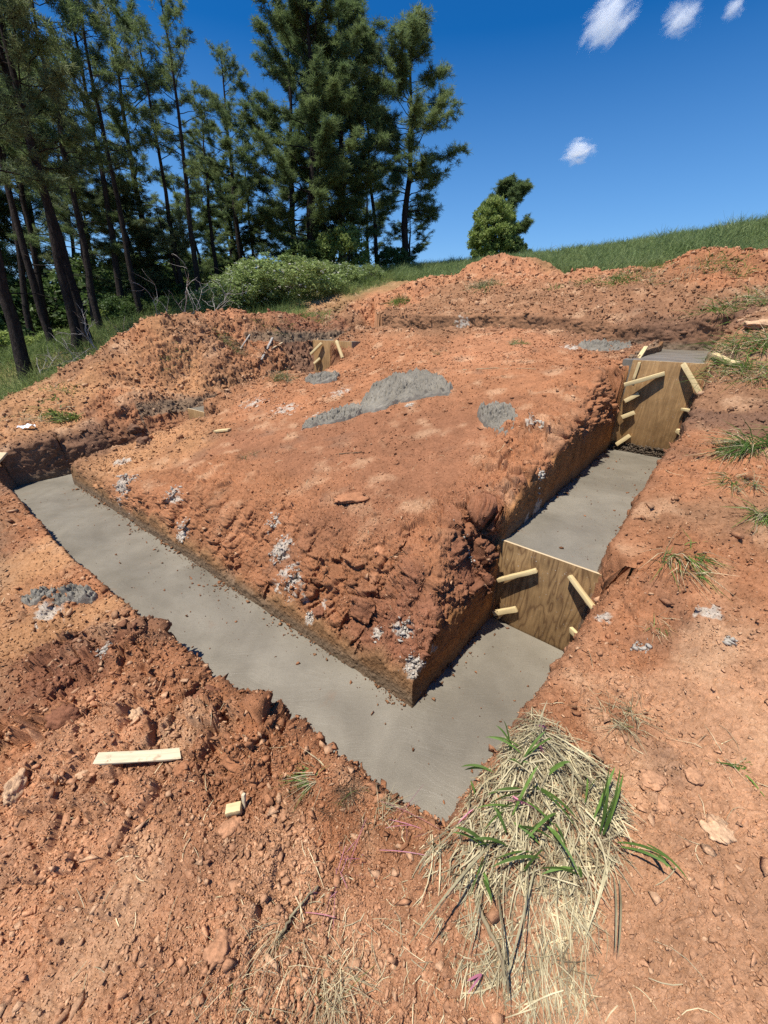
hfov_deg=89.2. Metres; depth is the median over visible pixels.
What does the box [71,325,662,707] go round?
cut earth
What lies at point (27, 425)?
scrap wrapper
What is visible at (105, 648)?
grout splash
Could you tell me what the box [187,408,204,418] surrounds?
form board
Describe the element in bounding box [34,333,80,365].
dead branch
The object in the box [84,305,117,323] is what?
bush
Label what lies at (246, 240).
pine tree
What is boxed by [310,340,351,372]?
form board
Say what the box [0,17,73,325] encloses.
pine tree
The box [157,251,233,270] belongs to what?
bush
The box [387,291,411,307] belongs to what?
grass tuft
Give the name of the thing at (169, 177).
pine tree
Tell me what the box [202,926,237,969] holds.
dirt clod
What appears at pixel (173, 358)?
grass tuft
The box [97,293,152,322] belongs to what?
bush
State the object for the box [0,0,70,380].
pine tree
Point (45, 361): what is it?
dead branch
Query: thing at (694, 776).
dirt clod
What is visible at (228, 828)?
dirt clod
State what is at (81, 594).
concrete heap
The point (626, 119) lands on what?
sky
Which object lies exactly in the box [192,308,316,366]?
spoil heap
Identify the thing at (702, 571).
grass tuft
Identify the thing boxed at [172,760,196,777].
dirt clod
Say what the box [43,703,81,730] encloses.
dirt clod
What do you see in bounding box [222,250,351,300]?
bush
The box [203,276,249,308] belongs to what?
dead branch
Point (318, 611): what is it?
dirt clod
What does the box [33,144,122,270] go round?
pine tree
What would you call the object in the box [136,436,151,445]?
dirt clod
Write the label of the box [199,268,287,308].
bush
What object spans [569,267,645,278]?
spoil heap
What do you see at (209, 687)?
dirt clod
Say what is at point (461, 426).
terrain
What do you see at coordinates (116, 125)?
pine tree
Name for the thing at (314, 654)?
slumped crumbs
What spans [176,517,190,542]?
grout splash
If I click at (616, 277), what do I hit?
grass tuft
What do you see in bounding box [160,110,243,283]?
pine tree
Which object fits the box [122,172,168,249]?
pine tree
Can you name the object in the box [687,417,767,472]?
grass tuft
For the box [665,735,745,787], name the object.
grass tuft
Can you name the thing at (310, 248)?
bush
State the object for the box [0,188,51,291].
pine tree
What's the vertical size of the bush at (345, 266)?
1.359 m
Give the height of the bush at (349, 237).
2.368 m
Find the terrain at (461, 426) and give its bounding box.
[126,331,602,539]
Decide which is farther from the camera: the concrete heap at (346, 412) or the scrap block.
the concrete heap at (346, 412)
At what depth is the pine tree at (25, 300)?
15.57 m
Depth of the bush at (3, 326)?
15.44 m
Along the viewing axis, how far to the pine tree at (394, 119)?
20.07 m
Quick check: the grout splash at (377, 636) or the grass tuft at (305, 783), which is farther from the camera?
the grout splash at (377, 636)
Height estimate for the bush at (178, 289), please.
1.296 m
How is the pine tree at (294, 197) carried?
on the ground at (752, 751)
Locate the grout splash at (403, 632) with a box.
[396,616,412,642]
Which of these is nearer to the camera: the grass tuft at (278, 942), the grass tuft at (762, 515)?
the grass tuft at (278, 942)
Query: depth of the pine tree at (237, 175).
20.35 m
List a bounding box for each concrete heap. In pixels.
[20,583,97,607]
[302,403,362,428]
[305,370,339,384]
[360,367,452,413]
[477,401,517,435]
[578,339,631,351]
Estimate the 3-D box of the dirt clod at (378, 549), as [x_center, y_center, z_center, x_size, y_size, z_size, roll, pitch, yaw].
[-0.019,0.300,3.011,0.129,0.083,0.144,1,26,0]
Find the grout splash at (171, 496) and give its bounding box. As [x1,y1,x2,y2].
[164,485,183,513]
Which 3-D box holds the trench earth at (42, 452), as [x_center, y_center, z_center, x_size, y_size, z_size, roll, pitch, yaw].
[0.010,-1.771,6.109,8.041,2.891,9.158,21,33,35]
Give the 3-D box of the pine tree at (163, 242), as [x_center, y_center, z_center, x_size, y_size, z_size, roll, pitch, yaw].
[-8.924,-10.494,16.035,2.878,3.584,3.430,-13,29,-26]
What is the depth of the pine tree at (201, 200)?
25.50 m
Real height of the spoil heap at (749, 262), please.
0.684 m
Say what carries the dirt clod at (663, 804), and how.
on the ground at (752, 751)
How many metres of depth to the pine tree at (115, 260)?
12.67 m
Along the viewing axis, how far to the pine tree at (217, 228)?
28.98 m
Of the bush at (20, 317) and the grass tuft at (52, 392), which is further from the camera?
the bush at (20, 317)
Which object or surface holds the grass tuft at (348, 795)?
on the ground at (752, 751)
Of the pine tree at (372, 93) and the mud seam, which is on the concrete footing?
the mud seam
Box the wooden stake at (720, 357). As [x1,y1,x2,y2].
[711,353,738,365]
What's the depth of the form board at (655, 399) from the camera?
4.89 m
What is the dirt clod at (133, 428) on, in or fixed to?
on the trench earth at (42, 452)
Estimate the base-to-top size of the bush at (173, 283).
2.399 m
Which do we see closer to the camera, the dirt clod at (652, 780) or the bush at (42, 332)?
the dirt clod at (652, 780)
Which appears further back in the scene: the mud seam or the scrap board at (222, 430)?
the scrap board at (222, 430)
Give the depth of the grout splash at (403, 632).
2.64 m
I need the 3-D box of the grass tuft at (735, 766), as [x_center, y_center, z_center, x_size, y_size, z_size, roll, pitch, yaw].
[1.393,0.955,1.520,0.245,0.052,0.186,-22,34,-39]
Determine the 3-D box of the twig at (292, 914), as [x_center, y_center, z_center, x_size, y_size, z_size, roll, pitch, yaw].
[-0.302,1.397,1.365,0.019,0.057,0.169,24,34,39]
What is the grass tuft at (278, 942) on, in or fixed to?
on the ground at (752, 751)
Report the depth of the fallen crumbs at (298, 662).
3.37 m
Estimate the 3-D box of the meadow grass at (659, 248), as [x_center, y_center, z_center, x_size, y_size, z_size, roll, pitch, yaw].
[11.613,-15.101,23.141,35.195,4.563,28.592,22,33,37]
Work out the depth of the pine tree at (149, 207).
17.94 m
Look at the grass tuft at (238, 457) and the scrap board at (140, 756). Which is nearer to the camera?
the scrap board at (140, 756)
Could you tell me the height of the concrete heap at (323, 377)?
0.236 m
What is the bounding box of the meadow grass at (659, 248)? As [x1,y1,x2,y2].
[388,210,767,280]
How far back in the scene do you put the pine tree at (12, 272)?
21.25 m
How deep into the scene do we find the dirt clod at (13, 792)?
1.88 m
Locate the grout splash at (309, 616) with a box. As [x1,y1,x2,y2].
[305,611,313,622]
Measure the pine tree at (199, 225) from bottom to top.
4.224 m
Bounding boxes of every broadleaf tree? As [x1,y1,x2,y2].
[464,194,522,258]
[505,235,527,254]
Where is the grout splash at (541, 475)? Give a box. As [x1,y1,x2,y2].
[538,467,545,502]
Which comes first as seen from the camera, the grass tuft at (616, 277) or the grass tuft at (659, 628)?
the grass tuft at (659, 628)
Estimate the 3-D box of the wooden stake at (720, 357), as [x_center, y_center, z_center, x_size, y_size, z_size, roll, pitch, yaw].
[3.732,-1.676,4.269,0.073,0.038,0.441,5,35,8]
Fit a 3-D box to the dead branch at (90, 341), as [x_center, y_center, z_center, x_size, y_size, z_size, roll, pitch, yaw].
[-6.434,-4.325,9.269,2.286,1.614,1.025,-9,28,-18]
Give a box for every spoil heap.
[0,312,201,429]
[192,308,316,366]
[363,275,450,327]
[455,253,552,279]
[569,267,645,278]
[672,247,767,277]
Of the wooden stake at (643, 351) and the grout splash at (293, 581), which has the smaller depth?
the grout splash at (293, 581)
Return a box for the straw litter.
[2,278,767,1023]
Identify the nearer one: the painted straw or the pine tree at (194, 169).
the painted straw
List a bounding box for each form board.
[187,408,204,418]
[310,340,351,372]
[492,539,600,650]
[611,360,709,449]
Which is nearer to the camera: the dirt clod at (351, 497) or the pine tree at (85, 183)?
the dirt clod at (351, 497)
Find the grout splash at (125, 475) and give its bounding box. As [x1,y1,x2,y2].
[112,473,145,513]
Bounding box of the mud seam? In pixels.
[608,441,666,457]
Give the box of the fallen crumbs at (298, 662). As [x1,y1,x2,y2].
[24,454,645,804]
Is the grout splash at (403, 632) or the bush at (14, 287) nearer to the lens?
the grout splash at (403, 632)
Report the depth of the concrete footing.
3.02 m
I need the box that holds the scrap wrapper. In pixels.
[17,423,34,428]
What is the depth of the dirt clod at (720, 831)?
1.33 m
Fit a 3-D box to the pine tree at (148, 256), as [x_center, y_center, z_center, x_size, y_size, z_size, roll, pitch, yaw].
[-10.412,-10.746,15.820,3.970,4.941,5.073,-13,29,-23]
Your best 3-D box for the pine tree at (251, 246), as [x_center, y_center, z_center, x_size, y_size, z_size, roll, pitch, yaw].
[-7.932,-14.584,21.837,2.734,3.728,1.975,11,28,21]
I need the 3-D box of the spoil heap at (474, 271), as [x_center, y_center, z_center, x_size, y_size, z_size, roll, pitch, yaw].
[3.950,-8.113,12.922,3.143,0.887,2.650,8,27,15]
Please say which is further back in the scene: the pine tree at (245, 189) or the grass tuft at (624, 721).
the pine tree at (245, 189)
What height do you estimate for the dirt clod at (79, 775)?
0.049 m
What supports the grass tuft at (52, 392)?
on the spoil heap at (184, 360)
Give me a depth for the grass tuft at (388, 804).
1.59 m
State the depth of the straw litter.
1.27 m
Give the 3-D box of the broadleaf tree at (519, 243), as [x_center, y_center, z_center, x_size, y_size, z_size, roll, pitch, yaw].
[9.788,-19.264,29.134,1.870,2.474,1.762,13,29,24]
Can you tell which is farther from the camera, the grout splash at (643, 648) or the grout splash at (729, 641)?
the grout splash at (643, 648)
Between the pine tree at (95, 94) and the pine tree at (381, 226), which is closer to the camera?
the pine tree at (95, 94)
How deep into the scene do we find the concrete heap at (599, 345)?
6.32 m
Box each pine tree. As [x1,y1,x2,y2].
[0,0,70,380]
[0,0,96,347]
[0,0,97,350]
[0,0,117,332]
[0,13,73,348]
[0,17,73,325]
[0,28,54,335]
[0,50,86,283]
[0,91,147,324]
[0,173,68,257]
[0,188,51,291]
[0,223,31,278]
[23,0,149,303]
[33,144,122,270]
[35,68,95,254]
[38,0,194,302]
[39,0,143,315]
[58,123,100,250]
[59,173,178,299]
[93,180,160,289]
[102,207,154,263]
[104,2,191,295]
[113,0,217,291]
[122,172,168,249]
[124,202,203,295]
[147,171,221,264]
[154,192,231,284]
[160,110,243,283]
[182,173,225,258]
[186,157,273,274]
[188,39,271,265]
[194,172,247,256]
[201,0,418,261]
[213,208,258,256]
[215,216,263,261]
[223,128,264,269]
[236,10,333,254]
[282,0,401,256]
[346,172,401,263]
[347,35,403,264]
[363,0,473,261]
[384,207,435,263]
[480,172,534,252]
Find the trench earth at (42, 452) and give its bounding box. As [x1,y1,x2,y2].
[0,302,755,870]
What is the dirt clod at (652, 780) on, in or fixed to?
on the ground at (752, 751)
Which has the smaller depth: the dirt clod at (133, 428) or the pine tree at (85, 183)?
the dirt clod at (133, 428)
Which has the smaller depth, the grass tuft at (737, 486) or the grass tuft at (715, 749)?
the grass tuft at (715, 749)
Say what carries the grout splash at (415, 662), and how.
on the cut earth at (442, 647)
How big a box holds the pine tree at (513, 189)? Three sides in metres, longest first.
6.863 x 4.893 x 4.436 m
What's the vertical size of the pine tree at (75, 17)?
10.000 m
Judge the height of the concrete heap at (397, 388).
0.537 m
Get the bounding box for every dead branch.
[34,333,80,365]
[36,344,62,373]
[48,294,134,362]
[128,271,168,314]
[169,254,214,315]
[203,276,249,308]
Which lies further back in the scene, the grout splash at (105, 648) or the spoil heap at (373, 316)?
the spoil heap at (373, 316)
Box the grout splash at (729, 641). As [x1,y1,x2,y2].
[722,635,738,645]
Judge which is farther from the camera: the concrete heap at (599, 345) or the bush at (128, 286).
the bush at (128, 286)
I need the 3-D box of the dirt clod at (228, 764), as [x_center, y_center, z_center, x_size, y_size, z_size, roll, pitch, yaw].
[-0.666,1.193,1.875,0.280,0.064,0.149,1,26,0]
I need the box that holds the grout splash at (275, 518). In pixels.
[264,512,278,534]
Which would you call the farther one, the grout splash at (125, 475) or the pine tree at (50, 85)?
the pine tree at (50, 85)
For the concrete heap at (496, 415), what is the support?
on the terrain at (461, 426)
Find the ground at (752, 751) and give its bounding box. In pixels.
[0,239,767,1023]
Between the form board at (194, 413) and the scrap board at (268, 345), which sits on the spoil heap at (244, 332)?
the scrap board at (268, 345)
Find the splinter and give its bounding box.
[241,792,245,808]
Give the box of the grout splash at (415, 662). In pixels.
[398,648,426,692]
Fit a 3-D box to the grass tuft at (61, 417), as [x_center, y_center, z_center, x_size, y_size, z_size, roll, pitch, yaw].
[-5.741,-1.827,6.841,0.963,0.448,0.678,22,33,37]
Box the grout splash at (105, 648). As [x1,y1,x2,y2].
[90,644,108,658]
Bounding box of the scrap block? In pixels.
[225,801,241,817]
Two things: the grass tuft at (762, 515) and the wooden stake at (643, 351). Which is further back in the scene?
the wooden stake at (643, 351)
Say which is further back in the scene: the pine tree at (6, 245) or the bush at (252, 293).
the pine tree at (6, 245)
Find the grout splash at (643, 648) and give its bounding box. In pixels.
[630,638,652,653]
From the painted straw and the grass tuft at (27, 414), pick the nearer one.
the painted straw
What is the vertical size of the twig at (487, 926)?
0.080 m
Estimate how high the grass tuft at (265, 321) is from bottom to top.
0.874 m
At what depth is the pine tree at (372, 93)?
17.92 m
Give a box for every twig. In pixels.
[278,885,317,938]
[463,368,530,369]
[475,902,508,992]
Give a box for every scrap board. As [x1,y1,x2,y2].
[0,452,8,461]
[93,748,180,764]
[214,428,230,432]
[261,337,273,359]
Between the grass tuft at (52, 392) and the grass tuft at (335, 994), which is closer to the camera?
the grass tuft at (335, 994)
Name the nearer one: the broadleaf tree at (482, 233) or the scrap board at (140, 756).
the scrap board at (140, 756)
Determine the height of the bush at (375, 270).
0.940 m
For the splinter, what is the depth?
1.69 m
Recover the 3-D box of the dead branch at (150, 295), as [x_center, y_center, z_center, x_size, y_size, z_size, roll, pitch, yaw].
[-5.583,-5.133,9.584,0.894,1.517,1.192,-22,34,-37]
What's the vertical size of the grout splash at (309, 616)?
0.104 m
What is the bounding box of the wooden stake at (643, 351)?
[638,346,647,357]
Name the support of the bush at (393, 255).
on the ground at (752, 751)
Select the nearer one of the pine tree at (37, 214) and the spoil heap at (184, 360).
the spoil heap at (184, 360)
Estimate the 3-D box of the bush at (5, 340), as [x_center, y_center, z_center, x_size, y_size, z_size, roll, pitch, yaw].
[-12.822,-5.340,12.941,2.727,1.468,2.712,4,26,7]
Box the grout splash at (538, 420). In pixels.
[527,412,543,427]
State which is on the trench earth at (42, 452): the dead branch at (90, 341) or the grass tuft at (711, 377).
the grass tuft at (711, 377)
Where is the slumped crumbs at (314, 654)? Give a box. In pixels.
[75,450,619,724]
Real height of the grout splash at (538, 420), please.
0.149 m
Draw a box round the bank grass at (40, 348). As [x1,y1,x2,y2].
[0,261,436,399]
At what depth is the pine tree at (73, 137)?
9.74 m
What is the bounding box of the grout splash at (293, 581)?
[277,556,301,602]
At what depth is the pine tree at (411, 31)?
19.46 m
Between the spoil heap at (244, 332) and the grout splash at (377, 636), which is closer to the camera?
the grout splash at (377, 636)
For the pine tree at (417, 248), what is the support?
on the ground at (752, 751)
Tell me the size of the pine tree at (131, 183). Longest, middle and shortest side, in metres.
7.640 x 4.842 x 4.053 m
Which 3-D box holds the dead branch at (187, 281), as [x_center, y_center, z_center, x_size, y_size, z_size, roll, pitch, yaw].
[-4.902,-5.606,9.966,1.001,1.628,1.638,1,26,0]
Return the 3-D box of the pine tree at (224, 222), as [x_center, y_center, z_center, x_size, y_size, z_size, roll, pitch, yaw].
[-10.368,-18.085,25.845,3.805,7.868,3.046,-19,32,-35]
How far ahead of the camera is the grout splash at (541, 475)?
3.38 m
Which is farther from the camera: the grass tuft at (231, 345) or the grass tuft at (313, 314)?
the grass tuft at (313, 314)
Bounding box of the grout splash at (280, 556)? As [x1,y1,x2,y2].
[267,535,291,564]
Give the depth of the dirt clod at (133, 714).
2.10 m
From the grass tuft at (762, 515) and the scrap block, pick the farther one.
the grass tuft at (762, 515)
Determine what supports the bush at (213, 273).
on the ground at (752, 751)
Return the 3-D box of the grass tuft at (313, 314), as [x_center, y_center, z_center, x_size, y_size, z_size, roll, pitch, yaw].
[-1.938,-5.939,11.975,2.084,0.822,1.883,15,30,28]
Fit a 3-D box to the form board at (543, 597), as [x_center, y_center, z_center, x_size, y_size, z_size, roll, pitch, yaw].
[1.200,0.746,2.982,0.832,0.858,0.165,21,32,35]
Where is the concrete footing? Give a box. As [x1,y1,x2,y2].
[13,339,708,820]
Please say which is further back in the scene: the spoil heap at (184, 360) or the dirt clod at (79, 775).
the spoil heap at (184, 360)
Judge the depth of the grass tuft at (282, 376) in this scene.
7.38 m
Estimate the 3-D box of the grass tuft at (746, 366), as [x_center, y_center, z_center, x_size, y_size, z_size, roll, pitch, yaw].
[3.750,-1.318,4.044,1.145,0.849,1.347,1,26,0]
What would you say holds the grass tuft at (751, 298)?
on the trench earth at (42, 452)
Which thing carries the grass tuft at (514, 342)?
on the terrain at (461, 426)
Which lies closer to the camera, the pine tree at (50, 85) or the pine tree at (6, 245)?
the pine tree at (50, 85)
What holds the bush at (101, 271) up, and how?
on the ground at (752, 751)
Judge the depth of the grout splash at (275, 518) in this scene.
3.66 m
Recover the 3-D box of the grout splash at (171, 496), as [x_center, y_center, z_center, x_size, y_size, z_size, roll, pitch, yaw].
[-2.358,-0.132,4.380,0.222,0.281,0.361,-13,29,-26]
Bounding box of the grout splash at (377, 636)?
[370,627,383,642]
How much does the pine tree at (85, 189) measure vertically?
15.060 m
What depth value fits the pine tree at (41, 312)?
10.53 m
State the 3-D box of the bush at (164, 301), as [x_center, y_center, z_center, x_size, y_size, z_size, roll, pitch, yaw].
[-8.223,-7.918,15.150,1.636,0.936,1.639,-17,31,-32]
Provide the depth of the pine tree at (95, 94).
12.10 m
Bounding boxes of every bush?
[0,275,88,332]
[0,302,69,331]
[0,317,38,347]
[0,330,40,353]
[25,327,69,339]
[42,253,190,313]
[79,264,181,295]
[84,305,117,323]
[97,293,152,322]
[149,295,187,311]
[151,271,214,296]
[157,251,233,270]
[169,267,227,282]
[169,282,204,299]
[184,282,256,312]
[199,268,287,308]
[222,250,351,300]
[278,239,336,261]
[300,258,367,286]
[315,222,371,272]
[354,263,386,279]
[374,244,412,269]
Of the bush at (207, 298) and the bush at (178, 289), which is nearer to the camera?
the bush at (207, 298)
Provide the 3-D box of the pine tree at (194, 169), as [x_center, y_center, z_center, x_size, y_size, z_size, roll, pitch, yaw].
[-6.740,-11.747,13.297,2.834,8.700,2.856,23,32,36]
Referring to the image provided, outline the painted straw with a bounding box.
[305,785,438,929]
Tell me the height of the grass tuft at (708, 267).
0.894 m
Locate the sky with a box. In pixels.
[0,0,767,282]
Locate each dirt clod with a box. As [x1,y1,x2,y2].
[2,767,29,807]
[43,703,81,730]
[75,769,87,780]
[126,424,144,432]
[128,707,145,720]
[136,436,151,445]
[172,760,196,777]
[192,684,220,698]
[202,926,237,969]
[218,752,239,772]
[218,815,244,838]
[312,605,324,617]
[332,492,369,503]
[374,545,385,555]
[637,768,667,790]
[651,793,672,815]
[683,766,704,784]
[699,812,736,844]
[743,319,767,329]
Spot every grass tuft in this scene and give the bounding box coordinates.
[0,405,68,423]
[2,375,81,427]
[37,394,83,422]
[143,323,203,380]
[168,876,335,1023]
[197,318,257,356]
[233,309,293,335]
[236,447,260,460]
[259,368,299,383]
[271,748,328,809]
[279,908,384,1023]
[296,305,341,327]
[309,763,380,851]
[370,786,408,831]
[384,702,688,1023]
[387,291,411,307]
[455,275,506,293]
[507,338,530,344]
[548,258,675,289]
[568,683,676,753]
[623,246,763,285]
[630,610,679,643]
[638,530,744,602]
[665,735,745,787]
[669,282,767,332]
[674,365,748,410]
[680,318,767,359]
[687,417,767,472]
[689,342,767,393]
[703,468,767,498]
[716,757,764,796]
[731,494,767,532]
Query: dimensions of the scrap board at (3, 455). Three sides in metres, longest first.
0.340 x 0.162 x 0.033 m
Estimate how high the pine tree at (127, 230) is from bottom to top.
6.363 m
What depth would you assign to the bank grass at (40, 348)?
12.45 m
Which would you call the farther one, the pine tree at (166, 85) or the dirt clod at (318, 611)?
the pine tree at (166, 85)
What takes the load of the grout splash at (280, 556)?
on the cut earth at (442, 647)
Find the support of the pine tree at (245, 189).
on the ground at (752, 751)
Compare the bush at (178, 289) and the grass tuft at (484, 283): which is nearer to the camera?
the grass tuft at (484, 283)
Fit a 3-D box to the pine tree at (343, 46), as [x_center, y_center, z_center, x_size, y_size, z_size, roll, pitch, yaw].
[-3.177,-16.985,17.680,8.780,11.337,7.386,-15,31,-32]
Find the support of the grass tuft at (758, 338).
on the trench earth at (42, 452)

